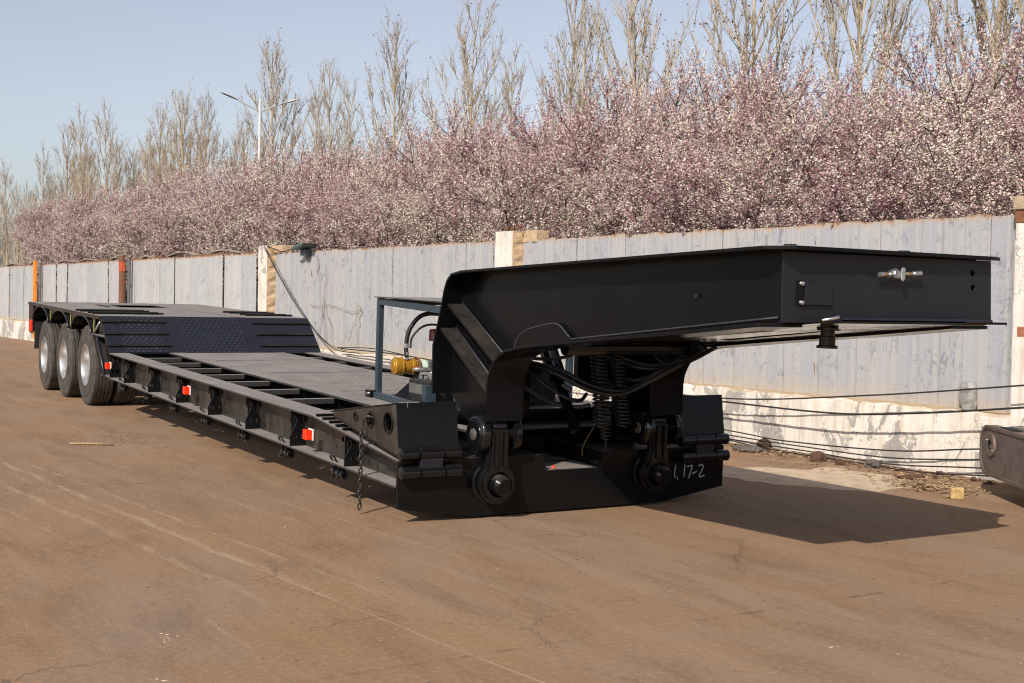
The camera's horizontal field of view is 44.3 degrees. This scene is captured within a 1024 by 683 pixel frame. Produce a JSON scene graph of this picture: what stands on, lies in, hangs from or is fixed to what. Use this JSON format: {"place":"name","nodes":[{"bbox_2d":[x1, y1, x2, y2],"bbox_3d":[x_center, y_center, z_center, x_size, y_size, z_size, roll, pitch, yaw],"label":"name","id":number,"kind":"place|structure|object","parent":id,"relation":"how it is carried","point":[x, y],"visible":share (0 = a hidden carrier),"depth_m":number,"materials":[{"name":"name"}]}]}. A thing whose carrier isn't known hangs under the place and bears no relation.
{"place":"outdoors","nodes":[
{"label":"outdoors","id":0,"kind":"place"},
{"bbox_2d":[0,296,1023,682],"bbox_3d":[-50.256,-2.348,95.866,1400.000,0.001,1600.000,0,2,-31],"label":"ground","id":1,"kind":"structure","parent":0,"point":[632,618],"depth_m":7.43,"materials":[{"name":"soil"}]},
{"bbox_2d":[0,158,19,278],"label":"bare tree","id":2,"kind":"object","parent":1,"relation":"on","point":[7,246],"visible":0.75,"depth_m":92.10,"materials":[{"name":"brown plant"}]},
{"bbox_2d":[7,181,30,264],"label":"bare tree","id":3,"kind":"object","parent":1,"relation":"on","point":[18,260],"visible":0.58,"depth_m":85.42,"materials":[{"name":"brown plant"}]},
{"bbox_2d":[6,197,69,300],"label":"blossom tree","id":4,"kind":"object","parent":1,"relation":"on","point":[30,215],"visible":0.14,"depth_m":55.23,"materials":[{"name":"pink plant"}]},
{"bbox_2d":[31,139,56,229],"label":"bare tree","id":5,"kind":"object","parent":1,"relation":"on","point":[43,189],"visible":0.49,"depth_m":83.41,"materials":[{"name":"brown plant"}]},
{"bbox_2d":[5,219,92,304],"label":"blossom tree","id":6,"kind":"object","parent":1,"relation":"on","point":[46,241],"visible":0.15,"depth_m":46.65,"materials":[{"name":"pink plant"}]},
{"bbox_2d":[46,120,87,211],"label":"bare tree","id":7,"kind":"object","parent":1,"relation":"on","point":[61,185],"visible":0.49,"depth_m":79.72,"materials":[{"name":"brown plant"}]},
{"bbox_2d":[32,209,117,301],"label":"blossom tree","id":8,"kind":"object","parent":1,"relation":"on","point":[62,237],"visible":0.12,"depth_m":43.45,"materials":[{"name":"pink plant"}]},
{"bbox_2d":[66,101,101,206],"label":"bare tree","id":9,"kind":"object","parent":1,"relation":"on","point":[85,157],"visible":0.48,"depth_m":75.20,"materials":[{"name":"brown plant"}]},
{"bbox_2d":[45,202,126,279],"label":"blossom tree","id":10,"kind":"object","parent":1,"relation":"on","point":[72,246],"visible":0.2,"depth_m":42.30,"materials":[{"name":"pink plant"}]},
{"bbox_2d":[73,136,101,206],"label":"bare tree","id":11,"kind":"object","parent":1,"relation":"on","point":[90,160],"visible":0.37,"depth_m":73.05,"materials":[{"name":"brown plant"}]},
{"bbox_2d":[59,191,155,301],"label":"blossom tree","id":12,"kind":"object","parent":1,"relation":"on","point":[88,229],"visible":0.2,"depth_m":40.64,"materials":[{"name":"pink plant"}]},
{"bbox_2d":[91,98,124,207],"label":"bare tree","id":13,"kind":"object","parent":1,"relation":"on","point":[103,163],"visible":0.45,"depth_m":71.25,"materials":[{"name":"brown plant"}]},
{"bbox_2d":[94,131,146,202],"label":"bare tree","id":14,"kind":"object","parent":1,"relation":"on","point":[116,167],"visible":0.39,"depth_m":66.90,"materials":[{"name":"brown plant"}]},
{"bbox_2d":[119,255,130,302],"bbox_3d":[-10.553,-1.001,34.198,0.103,2.690,0.733,0,2,-37],"label":"fence post","id":15,"kind":"object","parent":1,"relation":"on","point":[122,281],"visible":0.55,"depth_m":34.24,"materials":[{"name":"metal"}]},
{"bbox_2d":[84,202,173,302],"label":"blossom tree","id":16,"kind":"object","parent":1,"relation":"on","point":[104,248],"visible":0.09,"depth_m":40.04,"materials":[{"name":"pink plant"}]},
{"bbox_2d":[87,205,197,294],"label":"blossom tree","id":17,"kind":"object","parent":1,"relation":"on","point":[119,241],"visible":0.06,"depth_m":37.09,"materials":[{"name":"pink plant"}]},
{"bbox_2d":[87,181,205,302],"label":"blossom tree","id":18,"kind":"object","parent":1,"relation":"on","point":[119,218],"visible":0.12,"depth_m":37.94,"materials":[{"name":"pink plant"}]},
{"bbox_2d":[106,198,205,302],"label":"blossom tree","id":19,"kind":"object","parent":1,"relation":"on","point":[129,233],"visible":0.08,"depth_m":36.34,"materials":[{"name":"pink plant"}]},
{"bbox_2d":[134,99,184,197],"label":"bare tree","id":20,"kind":"object","parent":1,"relation":"on","point":[162,115],"visible":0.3,"depth_m":65.11,"materials":[{"name":"brown plant"}]},
{"bbox_2d":[120,174,203,221],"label":"blossom tree","id":21,"kind":"object","parent":1,"relation":"on","point":[143,191],"visible":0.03,"depth_m":42.79,"materials":[{"name":"pink plant"}]},
{"bbox_2d":[120,194,234,303],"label":"blossom tree","id":22,"kind":"object","parent":1,"relation":"on","point":[170,224],"visible":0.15,"depth_m":34.77,"materials":[{"name":"pink plant"}]},
{"bbox_2d":[153,80,210,193],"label":"bare tree","id":23,"kind":"object","parent":1,"relation":"on","point":[181,136],"visible":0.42,"depth_m":61.76,"materials":[{"name":"brown plant"}]},
{"bbox_2d":[144,155,224,199],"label":"blossom tree","id":24,"kind":"object","parent":1,"relation":"on","point":[177,180],"visible":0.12,"depth_m":45.62,"materials":[{"name":"pink plant"}]},
{"bbox_2d":[133,180,262,300],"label":"blossom tree","id":25,"kind":"object","parent":1,"relation":"on","point":[164,219],"visible":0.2,"depth_m":33.27,"materials":[{"name":"pink plant"}]},
{"bbox_2d":[175,84,236,191],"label":"bare tree","id":26,"kind":"object","parent":1,"relation":"on","point":[203,121],"visible":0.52,"depth_m":59.51,"materials":[{"name":"brown plant"}]},
{"bbox_2d":[163,203,273,309],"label":"blossom tree","id":27,"kind":"object","parent":1,"relation":"on","point":[191,237],"visible":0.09,"depth_m":32.73,"materials":[{"name":"pink plant"}]},
{"bbox_2d":[178,148,294,207],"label":"blossom tree","id":28,"kind":"object","parent":1,"relation":"on","point":[205,175],"visible":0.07,"depth_m":42.11,"materials":[{"name":"pink plant"}]},
{"bbox_2d":[215,114,261,195],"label":"bare tree","id":29,"kind":"object","parent":1,"relation":"on","point":[242,144],"visible":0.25,"depth_m":55.30,"materials":[{"name":"brown plant"}]},
{"bbox_2d":[187,158,305,251],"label":"blossom tree","id":30,"kind":"object","parent":1,"relation":"on","point":[230,184],"visible":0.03,"depth_m":36.13,"materials":[{"name":"pink plant"}]},
{"bbox_2d":[194,202,301,305],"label":"blossom tree","id":31,"kind":"object","parent":1,"relation":"on","point":[217,223],"visible":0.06,"depth_m":31.23,"materials":[{"name":"pink plant"}]},
{"bbox_2d":[185,191,311,307],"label":"blossom tree","id":32,"kind":"object","parent":1,"relation":"on","point":[216,236],"visible":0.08,"depth_m":30.41,"materials":[{"name":"pink plant"}]},
{"bbox_2d":[185,159,314,250],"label":"blossom tree","id":33,"kind":"object","parent":1,"relation":"on","point":[254,192],"visible":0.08,"depth_m":34.65,"materials":[{"name":"pink plant"}]},
{"bbox_2d":[231,27,314,178],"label":"bare tree","id":34,"kind":"object","parent":1,"relation":"on","point":[272,110],"visible":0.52,"depth_m":53.29,"materials":[{"name":"brown plant"}]},
{"bbox_2d":[213,186,332,310],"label":"blossom tree","id":35,"kind":"object","parent":1,"relation":"on","point":[240,233],"visible":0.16,"depth_m":29.28,"materials":[{"name":"pink plant"}]},
{"bbox_2d":[258,245,292,313],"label":"fence pillar","id":36,"kind":"structure","parent":1,"relation":"on","point":[266,285],"depth_m":26.18,"materials":[{"name":"concrete"}]},
{"bbox_2d":[222,137,377,240],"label":"blossom tree","id":37,"kind":"object","parent":1,"relation":"on","point":[332,157],"visible":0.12,"depth_m":34.04,"materials":[{"name":"pink plant"}]},
{"bbox_2d":[286,66,335,176],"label":"bare tree","id":38,"kind":"object","parent":1,"relation":"on","point":[313,117],"visible":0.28,"depth_m":50.47,"materials":[{"name":"brown plant"}]},
{"bbox_2d":[251,167,373,263],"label":"blossom tree","id":39,"kind":"object","parent":1,"relation":"on","point":[310,198],"visible":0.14,"depth_m":28.15,"materials":[{"name":"pink plant"}]},
{"bbox_2d":[236,172,423,251],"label":"blossom tree","id":40,"kind":"object","parent":1,"relation":"on","point":[309,225],"visible":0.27,"depth_m":27.31,"materials":[{"name":"pink plant"}]},
{"bbox_2d":[308,54,354,170],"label":"bare tree","id":41,"kind":"object","parent":1,"relation":"on","point":[328,108],"visible":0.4,"depth_m":48.88,"materials":[{"name":"brown plant"}]},
{"bbox_2d":[277,124,389,188],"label":"blossom tree","id":42,"kind":"object","parent":1,"relation":"on","point":[346,159],"visible":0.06,"depth_m":36.49,"materials":[{"name":"pink plant"}]},
{"bbox_2d":[259,139,421,232],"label":"blossom tree","id":43,"kind":"object","parent":1,"relation":"on","point":[305,175],"visible":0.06,"depth_m":32.06,"materials":[{"name":"pink plant"}]},
{"bbox_2d":[276,146,423,234],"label":"blossom tree","id":44,"kind":"object","parent":1,"relation":"on","point":[324,187],"visible":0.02,"depth_m":30.46,"materials":[{"name":"pink plant"}]},
{"bbox_2d":[293,179,420,295],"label":"blossom tree","id":45,"kind":"object","parent":1,"relation":"on","point":[350,243],"visible":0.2,"depth_m":26.26,"materials":[{"name":"pink plant"}]},
{"bbox_2d":[334,72,379,169],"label":"bare tree","id":46,"kind":"object","parent":1,"relation":"on","point":[347,95],"visible":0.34,"depth_m":46.74,"materials":[{"name":"brown plant"}]},
{"bbox_2d":[306,157,443,232],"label":"blossom tree","id":47,"kind":"object","parent":1,"relation":"on","point":[336,182],"visible":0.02,"depth_m":28.89,"materials":[{"name":"pink plant"}]},
{"bbox_2d":[354,4,434,183],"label":"bare tree","id":48,"kind":"object","parent":1,"relation":"on","point":[395,80],"visible":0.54,"depth_m":44.14,"materials":[{"name":"brown plant"}]},
{"bbox_2d":[330,160,465,246],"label":"blossom tree","id":49,"kind":"object","parent":1,"relation":"on","point":[346,181],"visible":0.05,"depth_m":28.38,"materials":[{"name":"pink plant"}]},
{"bbox_2d":[322,179,479,292],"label":"blossom tree","id":50,"kind":"object","parent":1,"relation":"on","point":[402,240],"visible":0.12,"depth_m":24.48,"materials":[{"name":"pink plant"}]},
{"bbox_2d":[340,123,524,247],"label":"blossom tree","id":51,"kind":"object","parent":1,"relation":"on","point":[385,174],"visible":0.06,"depth_m":27.71,"materials":[{"name":"pink plant"}]},
{"bbox_2d":[326,176,550,294],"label":"blossom tree","id":52,"kind":"object","parent":1,"relation":"on","point":[421,233],"visible":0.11,"depth_m":24.34,"materials":[{"name":"pink plant"}]},
{"bbox_2d":[417,0,525,140],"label":"bare tree","id":53,"kind":"object","parent":1,"relation":"on","point":[468,85],"visible":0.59,"depth_m":40.21,"materials":[{"name":"brown plant"}]},
{"bbox_2d":[371,154,576,256],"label":"blossom tree","id":54,"kind":"object","parent":1,"relation":"on","point":[440,218],"visible":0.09,"depth_m":23.06,"materials":[{"name":"pink plant"}]},
{"bbox_2d":[372,80,580,244],"bbox_3d":[-0.535,-2.229,25.834,4.850,6.100,3.622,1,2,-11],"label":"blossom tree","id":55,"kind":"object","parent":1,"relation":"on","point":[451,123],"visible":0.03,"depth_m":25.37,"materials":[{"name":"pink plant"}]},
{"bbox_2d":[389,119,572,242],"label":"blossom tree","id":56,"kind":"object","parent":1,"relation":"on","point":[410,169],"visible":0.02,"depth_m":27.69,"materials":[{"name":"pink plant"}]},
{"bbox_2d":[404,107,581,233],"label":"blossom tree","id":57,"kind":"object","parent":1,"relation":"on","point":[449,148],"visible":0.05,"depth_m":24.73,"materials":[{"name":"pink plant"}]},
{"bbox_2d":[0,318,1009,481],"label":"plinth wall","id":58,"kind":"structure","parent":1,"relation":"on","point":[958,430],"depth_m":13.49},
{"bbox_2d":[0,250,257,320],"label":"fence section","id":59,"kind":"object","parent":58,"relation":"on","point":[198,278],"visible":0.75,"depth_m":32.93,"materials":[{"name":"metal"}]},
{"bbox_2d":[275,241,495,357],"bbox_3d":[-2.535,-0.736,22.728,0.122,1.943,8.544,0,2,-34],"label":"fence section","id":60,"kind":"object","parent":58,"relation":"on","point":[425,271],"visible":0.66,"depth_m":22.76,"materials":[{"name":"metal"}]},
{"bbox_2d":[337,347,1023,399],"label":"cable","id":61,"kind":"object","parent":58,"relation":"attached to","point":[827,396],"visible":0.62,"depth_m":13.02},
{"bbox_2d":[341,348,1023,414],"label":"cable","id":62,"kind":"object","parent":58,"relation":"attached to","point":[974,410],"visible":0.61,"depth_m":12.99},
{"bbox_2d":[523,214,1015,412],"bbox_3d":[2.513,-0.408,15.377,0.121,1.944,8.343,0,2,-34],"label":"fence section","id":63,"kind":"object","parent":58,"relation":"on","point":[918,363],"visible":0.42,"depth_m":13.37,"materials":[{"name":"metal"}]},
{"bbox_2d":[959,382,976,409],"bbox_3d":[4.481,0.534,12.350,0.106,0.270,0.212,0,2,-31],"label":"wrapped bundle","id":64,"kind":"object","parent":58,"relation":"on","point":[967,399],"visible":0.91,"depth_m":12.29,"materials":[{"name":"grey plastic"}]},
{"bbox_2d":[483,37,530,163],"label":"bare tree","id":65,"kind":"object","parent":1,"relation":"on","point":[506,94],"visible":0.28,"depth_m":38.73,"materials":[{"name":"brown plant"}]},
{"bbox_2d":[0,390,1023,682],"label":"gravel crumbs","id":66,"kind":"object","parent":1,"relation":"on","point":[402,528],"visible":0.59,"depth_m":8.41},
{"bbox_2d":[28,244,1006,516],"bbox_3d":[-2.555,0.123,14.816,3.084,1.958,18.308,0,2,-30],"label":"lowbed trailer","id":67,"kind":"object","parent":1,"relation":"on","point":[480,420],"visible":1,"depth_m":9.67,"materials":[{"name":"paint"}]},
{"bbox_2d":[495,224,548,266],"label":"fence pillar","id":68,"kind":"structure","parent":1,"relation":"on","point":[509,249],"depth_m":18.73,"materials":[{"name":"beige stone"}]},
{"bbox_2d":[437,87,637,241],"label":"blossom tree","id":69,"kind":"object","parent":1,"relation":"on","point":[517,156],"visible":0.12,"depth_m":24.09,"materials":[{"name":"pink plant"}]},
{"bbox_2d":[451,121,649,259],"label":"blossom tree","id":70,"kind":"object","parent":1,"relation":"on","point":[506,221],"visible":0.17,"depth_m":21.41,"materials":[{"name":"pink plant"}]},
{"bbox_2d":[531,0,604,139],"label":"bare tree","id":71,"kind":"object","parent":1,"relation":"on","point":[573,58],"visible":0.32,"depth_m":35.79,"materials":[{"name":"brown plant"}]},
{"bbox_2d":[542,0,611,141],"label":"bare tree","id":72,"kind":"object","parent":1,"relation":"on","point":[584,60],"visible":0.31,"depth_m":35.04,"materials":[{"name":"brown plant"}]},
{"bbox_2d":[443,122,724,259],"bbox_3d":[1.057,-1.258,20.476,4.633,4.542,3.476,2,2,37],"label":"blossom tree","id":73,"kind":"object","parent":1,"relation":"on","point":[538,207],"visible":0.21,"depth_m":20.47,"materials":[{"name":"pink plant"}]},
{"bbox_2d":[489,84,701,237],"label":"blossom tree","id":74,"kind":"object","parent":1,"relation":"on","point":[608,139],"visible":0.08,"depth_m":21.89,"materials":[{"name":"pink plant"}]},
{"bbox_2d":[488,143,749,244],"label":"blossom tree","id":75,"kind":"object","parent":1,"relation":"on","point":[581,231],"visible":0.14,"depth_m":19.52,"materials":[{"name":"pink plant"}]},
{"bbox_2d":[539,65,711,180],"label":"blossom tree","id":76,"kind":"object","parent":1,"relation":"on","point":[631,98],"visible":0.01,"depth_m":25.15,"materials":[{"name":"pink plant"}]},
{"bbox_2d":[492,46,771,237],"bbox_3d":[2.059,-2.054,21.903,4.801,6.096,3.637,2,2,26],"label":"blossom tree","id":77,"kind":"object","parent":1,"relation":"on","point":[637,114],"visible":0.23,"depth_m":21.61,"materials":[{"name":"pink plant"}]},
{"bbox_2d":[588,0,695,139],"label":"bare tree","id":78,"kind":"object","parent":1,"relation":"on","point":[633,37],"visible":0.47,"depth_m":33.43,"materials":[{"name":"brown plant"}]},
{"bbox_2d":[574,59,797,188],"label":"blossom tree","id":79,"kind":"object","parent":1,"relation":"on","point":[654,99],"visible":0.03,"depth_m":23.64,"materials":[{"name":"pink plant"}]},
{"bbox_2d":[575,107,821,243],"bbox_3d":[2.825,-1.200,18.278,3.717,4.627,4.342,0,2,-40],"label":"blossom tree","id":80,"kind":"object","parent":1,"relation":"on","point":[660,150],"visible":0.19,"depth_m":18.04,"materials":[{"name":"pink plant"}]},
{"bbox_2d":[614,92,816,222],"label":"blossom tree","id":81,"kind":"object","parent":1,"relation":"on","point":[677,135],"visible":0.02,"depth_m":20.99,"materials":[{"name":"pink plant"}]},
{"bbox_2d":[572,140,865,247],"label":"blossom tree","id":82,"kind":"object","parent":1,"relation":"on","point":[756,173],"visible":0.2,"depth_m":16.88,"materials":[{"name":"pink plant"}]},
{"bbox_2d":[621,74,865,227],"bbox_3d":[4.056,-1.464,20.080,4.251,5.109,4.754,1,2,-6],"label":"blossom tree","id":83,"kind":"object","parent":1,"relation":"on","point":[731,125],"visible":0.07,"depth_m":19.27,"materials":[{"name":"pink plant"}]},
{"bbox_2d":[637,41,868,217],"bbox_3d":[4.529,-2.278,22.989,3.923,6.576,3.128,-1,2,-44],"label":"blossom tree","id":84,"kind":"object","parent":1,"relation":"on","point":[762,94],"visible":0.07,"depth_m":22.60,"materials":[{"name":"pink plant"}]},
{"bbox_2d":[677,0,831,148],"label":"bare tree","id":85,"kind":"object","parent":1,"relation":"on","point":[753,22],"visible":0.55,"depth_m":29.79,"materials":[{"name":"brown plant"}]},
{"bbox_2d":[633,137,949,248],"bbox_3d":[3.876,-0.683,16.750,4.192,3.736,4.622,2,2,31],"label":"blossom tree","id":86,"kind":"object","parent":1,"relation":"on","point":[731,185],"visible":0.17,"depth_m":15.75,"materials":[{"name":"pink plant"}]},
{"bbox_2d":[723,466,911,492],"bbox_3d":[2.785,1.292,12.017,1.929,0.004,1.706,1,2,10],"label":"mortar patch","id":87,"kind":"object","parent":1,"relation":"on","point":[828,478],"visible":0.79,"depth_m":11.90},
{"bbox_2d":[708,44,955,226],"bbox_3d":[4.926,-1.550,18.704,4.399,5.396,3.525,0,2,-38],"label":"blossom tree","id":88,"kind":"object","parent":1,"relation":"on","point":[794,119],"visible":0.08,"depth_m":18.21,"materials":[{"name":"pink plant"}]},
{"bbox_2d":[778,61,899,201],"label":"blossom tree","id":89,"kind":"object","parent":1,"relation":"on","point":[838,100],"visible":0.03,"depth_m":21.12,"materials":[{"name":"pink plant"}]},
{"bbox_2d":[722,443,998,496],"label":"straw litter","id":90,"kind":"object","parent":1,"relation":"on","point":[913,483],"visible":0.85,"depth_m":11.73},
{"bbox_2d":[807,0,920,119],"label":"bare tree","id":91,"kind":"object","parent":1,"relation":"on","point":[858,8],"visible":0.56,"depth_m":27.18,"materials":[{"name":"brown plant"}]},
{"bbox_2d":[722,74,1022,226],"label":"blossom tree","id":92,"kind":"object","parent":1,"relation":"on","point":[786,147],"visible":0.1,"depth_m":17.83,"materials":[{"name":"pink plant"}]},
{"bbox_2d":[789,124,1023,248],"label":"blossom tree","id":93,"kind":"object","parent":1,"relation":"on","point":[985,208],"visible":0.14,"depth_m":13.92,"materials":[{"name":"pink plant"}]},
{"bbox_2d":[802,90,1023,242],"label":"blossom tree","id":94,"kind":"object","parent":1,"relation":"on","point":[923,164],"visible":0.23,"depth_m":14.49,"materials":[{"name":"pink plant"}]},
{"bbox_2d":[820,0,1023,213],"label":"blossom tree","id":95,"kind":"object","parent":1,"relation":"on","point":[904,61],"visible":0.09,"depth_m":18.12,"materials":[{"name":"pink plant"}]},
{"bbox_2d":[832,18,1023,219],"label":"blossom tree","id":96,"kind":"object","parent":1,"relation":"on","point":[965,93],"visible":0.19,"depth_m":16.34,"materials":[{"name":"pink plant"}]},
{"bbox_2d":[877,81,1023,221],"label":"blossom tree","id":97,"kind":"object","parent":1,"relation":"on","point":[988,117],"visible":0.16,"depth_m":15.71,"materials":[{"name":"pink plant"}]},
{"bbox_2d":[921,0,1023,125],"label":"bare tree","id":98,"kind":"object","parent":1,"relation":"on","point":[976,14],"visible":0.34,"depth_m":24.43,"materials":[{"name":"brown plant"}]},
{"bbox_2d":[941,0,1023,134],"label":"bare tree","id":99,"kind":"object","parent":1,"relation":"on","point":[993,39],"visible":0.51,"depth_m":23.64,"materials":[{"name":"brown plant"}]},
{"bbox_2d":[947,17,1023,203],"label":"blossom tree","id":100,"kind":"object","parent":1,"relation":"on","point":[1002,57],"visible":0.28,"depth_m":17.78,"materials":[{"name":"pink plant"}]},
{"bbox_2d":[979,425,1023,489],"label":"steel boom","id":101,"kind":"object","parent":1,"relation":"on","point":[1001,453],"visible":1,"depth_m":10.64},
{"bbox_2d":[1010,196,1023,427],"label":"fence pillar","id":102,"kind":"structure","parent":1,"relation":"on","point":[1017,400],"depth_m":11.78,"materials":[{"name":"concrete"}]},
{"bbox_3d":[4.914,1.116,11.343,0.190,0.485,0.860,0,2,-34],"label":"wall box","id":103,"kind":"object","parent":1,"relation":"on","visible":0},
{"bbox_2d":[724,429,979,451],"bbox_3d":[3.049,0.964,14.031,0.039,0.306,7.218,0,2,-34],"label":"cable","id":104,"kind":"object","parent":103,"relation":"attached to","point":[860,448],"visible":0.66,"depth_m":13.07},
{"bbox_2d":[0,0,1023,293],"label":"sky","id":105,"kind":"structure","parent":0,"point":[56,55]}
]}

